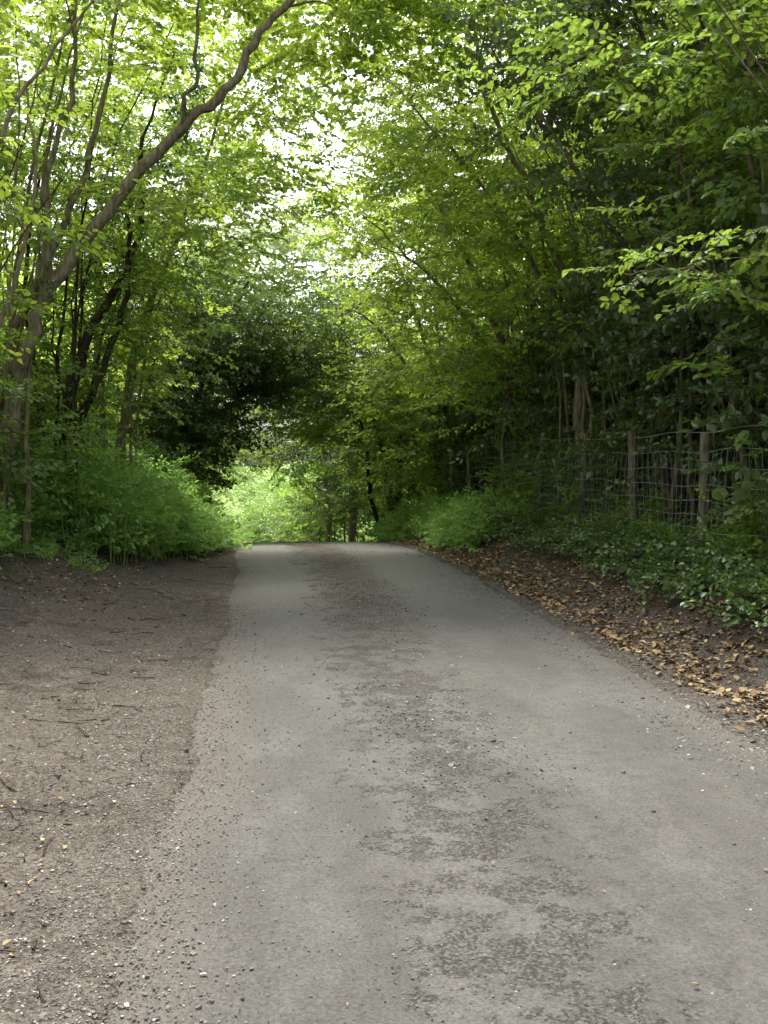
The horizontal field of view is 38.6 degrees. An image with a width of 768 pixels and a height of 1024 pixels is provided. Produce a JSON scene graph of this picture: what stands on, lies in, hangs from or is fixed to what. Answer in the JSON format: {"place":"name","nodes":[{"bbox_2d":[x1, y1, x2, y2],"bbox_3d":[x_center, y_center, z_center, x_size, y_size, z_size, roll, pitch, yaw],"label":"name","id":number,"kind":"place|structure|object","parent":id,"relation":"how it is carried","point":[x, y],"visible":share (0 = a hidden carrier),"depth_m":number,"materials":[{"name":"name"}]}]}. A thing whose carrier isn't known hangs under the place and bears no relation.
{"place":"outdoors","nodes":[
{"label":"outdoors","id":0,"kind":"place"},
{"bbox_2d":[0,0,747,466],"label":"sky","id":1,"kind":"structure","parent":0,"point":[312,127],"materials":[{"name":"white"}]},
{"bbox_2d":[0,467,767,1023],"bbox_3d":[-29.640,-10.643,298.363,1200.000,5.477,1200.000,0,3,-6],"label":"ground","id":2,"kind":"structure","parent":0,"point":[32,653],"depth_m":7.45,"materials":[{"name":"brown soil"}]},
{"bbox_2d":[0,461,69,576],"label":"nettle undergrowth","id":3,"kind":"object","parent":2,"relation":"on","point":[15,516],"visible":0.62,"depth_m":13.62,"materials":[{"name":"green plant"}]},
{"bbox_2d":[0,0,116,424],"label":"hazel tree","id":4,"kind":"object","parent":2,"relation":"on","point":[35,219],"visible":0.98,"depth_m":11.58,"materials":[{"name":"green plant"}]},
{"bbox_2d":[3,525,123,572],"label":"verge seedlings","id":5,"kind":"object","parent":2,"relation":"on","point":[46,551],"visible":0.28,"depth_m":13.88,"materials":[{"name":"green plant"}]},
{"bbox_2d":[0,131,149,501],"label":"thicket","id":6,"kind":"object","parent":2,"relation":"on","point":[10,388],"visible":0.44,"depth_m":13.89,"materials":[{"name":"green plant"}]},
{"bbox_2d":[0,228,150,454],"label":"background trees","id":7,"kind":"object","parent":2,"relation":"on","point":[20,280],"depth_m":30.12,"materials":[{"name":"green plant"}]},
{"bbox_2d":[10,407,252,565],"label":"cow parsley undergrowth","id":8,"kind":"object","parent":2,"relation":"on","point":[143,507],"visible":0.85,"depth_m":15.55,"materials":[{"name":"green plant"}]},
{"bbox_2d":[0,1,267,535],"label":"hawthorn tree","id":9,"kind":"object","parent":2,"relation":"on","point":[75,370],"visible":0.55,"depth_m":16.32,"materials":[{"name":"green plant"}]},
{"bbox_2d":[127,400,243,512],"bbox_3d":[-8.278,-0.545,42.528,5.526,7.731,28.869,0,3,-10],"label":"hedge","id":10,"kind":"object","parent":2,"relation":"on","point":[211,492],"visible":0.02,"depth_m":35.79,"materials":[{"name":"green plant"}]},
{"bbox_2d":[107,239,285,528],"bbox_3d":[-6.783,-4.103,38.800,7.102,10.992,8.883,-1,3,-21],"label":"hedgerow tree","id":11,"kind":"object","parent":2,"relation":"on","point":[241,454],"visible":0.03,"depth_m":38.18,"materials":[{"name":"green plant"}]},
{"bbox_2d":[142,363,265,529],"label":"hedgerow tree","id":12,"kind":"object","parent":2,"relation":"on","point":[248,481],"visible":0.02,"depth_m":46.97,"materials":[{"name":"green plant"}]},
{"bbox_2d":[0,0,419,475],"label":"sycamore tree","id":13,"kind":"object","parent":2,"relation":"on","point":[247,152],"visible":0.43,"depth_m":19.88,"materials":[{"name":"green plant"}]},
{"bbox_2d":[55,120,365,400],"bbox_3d":[-4.773,-4.931,31.555,9.650,11.733,7.274,0,3,-6],"label":"sycamore tree","id":14,"kind":"object","parent":2,"relation":"on","point":[282,247],"visible":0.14,"depth_m":30.79,"materials":[{"name":"green plant"}]},
{"bbox_2d":[54,239,378,502],"bbox_3d":[-4.215,-2.759,25.849,7.728,7.046,6.255,-1,3,-27],"label":"holly tree","id":15,"kind":"object","parent":2,"relation":"on","point":[247,347],"visible":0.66,"depth_m":24.78,"materials":[{"name":"green plant"}]},
{"bbox_2d":[0,0,485,551],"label":"sycamore tree","id":16,"kind":"object","parent":2,"relation":"on","point":[48,280],"visible":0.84,"depth_m":13.98,"materials":[{"name":"green plant"}]},
{"bbox_2d":[207,432,371,542],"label":"distant trees","id":17,"kind":"object","parent":2,"relation":"on","point":[250,498],"visible":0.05,"depth_m":72.84,"materials":[{"name":"green plant"}]},
{"bbox_2d":[236,354,369,541],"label":"hedgerow tree","id":18,"kind":"object","parent":2,"relation":"on","point":[296,483],"visible":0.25,"depth_m":44.98,"materials":[{"name":"green plant"}]},
{"bbox_2d":[234,466,374,542],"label":"distant bushes","id":19,"kind":"object","parent":2,"relation":"on","point":[288,534],"visible":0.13,"depth_m":51.53,"materials":[{"name":"green plant"}]},
{"bbox_2d":[230,269,428,541],"bbox_3d":[-1.852,-3.220,37.373,6.852,9.624,7.793,0,3,-6],"label":"hedgerow tree","id":20,"kind":"object","parent":2,"relation":"on","point":[352,532],"visible":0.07,"depth_m":36.99,"materials":[{"name":"green plant"}]},
{"bbox_2d":[270,399,449,541],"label":"hedge","id":21,"kind":"object","parent":2,"relation":"on","point":[334,498],"visible":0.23,"depth_m":43.25,"materials":[{"name":"green plant"}]},
{"bbox_2d":[247,256,490,538],"bbox_3d":[-0.521,-2.997,29.929,7.155,7.502,7.102,0,3,-6],"label":"hawthorn tree","id":22,"kind":"object","parent":2,"relation":"on","point":[309,434],"visible":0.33,"depth_m":29.64,"materials":[{"name":"green plant"}]},
{"bbox_2d":[0,537,767,1023],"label":"gravel","id":23,"kind":"structure","parent":2,"relation":"on","point":[166,849],"depth_m":5.63,"materials":[{"name":"grey gravel"}]},
{"bbox_2d":[0,527,767,1005],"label":"fallen leaves","id":24,"kind":"object","parent":2,"relation":"on","point":[738,695],"depth_m":10.07,"materials":[{"name":"brown plant"}]},
{"bbox_2d":[274,154,580,508],"bbox_3d":[0.962,-3.711,25.071,6.869,8.213,6.634,1,3,24],"label":"hazel tree","id":25,"kind":"object","parent":2,"relation":"on","point":[429,414],"visible":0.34,"depth_m":24.62,"materials":[{"name":"green plant"}]},
{"bbox_2d":[270,0,616,503],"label":"beech tree","id":26,"kind":"object","parent":2,"relation":"on","point":[510,396],"visible":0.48,"depth_m":20.13,"materials":[{"name":"green plant"}]},
{"bbox_2d":[365,481,550,553],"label":"roadside weeds","id":27,"kind":"object","parent":2,"relation":"on","point":[436,522],"visible":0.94,"depth_m":20.30,"materials":[{"name":"green plant"}]},
{"bbox_2d":[236,0,689,518],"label":"sycamore tree","id":28,"kind":"object","parent":2,"relation":"on","point":[497,175],"visible":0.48,"depth_m":16.57,"materials":[{"name":"green plant"}]},
{"bbox_2d":[322,0,767,528],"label":"thicket","id":29,"kind":"object","parent":2,"relation":"on","point":[630,383],"visible":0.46,"depth_m":13.69,"materials":[{"name":"green plant"}]},
{"bbox_2d":[343,0,767,526],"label":"background trees","id":30,"kind":"object","parent":2,"relation":"on","point":[632,235],"visible":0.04,"depth_m":13.49,"materials":[{"name":"green plant"}]},
{"bbox_2d":[416,0,767,533],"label":"ivy clad tree","id":31,"kind":"object","parent":2,"relation":"on","point":[556,112],"visible":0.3,"depth_m":13.51,"materials":[{"name":"green plant"}]},
{"bbox_2d":[441,0,767,519],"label":"elm tree","id":32,"kind":"object","parent":2,"relation":"on","point":[669,63],"visible":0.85,"depth_m":10.80,"materials":[{"name":"green plant"}]},
{"bbox_2d":[442,425,767,555],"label":"wire fence","id":33,"kind":"object","parent":2,"relation":"on","point":[705,477],"visible":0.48,"depth_m":13.57,"materials":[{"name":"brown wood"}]},
{"bbox_2d":[451,497,767,640],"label":"ivy ground cover","id":34,"kind":"object","parent":2,"relation":"on","point":[705,571],"visible":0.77,"depth_m":11.11,"materials":[{"name":"green plant"}]},
{"bbox_2d":[471,394,767,568],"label":"bush","id":35,"kind":"object","parent":2,"relation":"on","point":[738,534],"visible":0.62,"depth_m":14.50,"materials":[{"name":"green plant"}]},
{"bbox_2d":[561,226,767,339],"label":"wych elm sapling","id":36,"kind":"object","parent":2,"relation":"on","point":[722,283],"visible":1,"depth_m":9.20,"materials":[{"name":"green plant"}]},
{"bbox_2d":[107,542,767,1023],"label":"road","id":37,"kind":"structure","parent":0,"point":[687,942],"depth_m":4.67,"materials":[{"name":"grey asphalt"}]}
]}

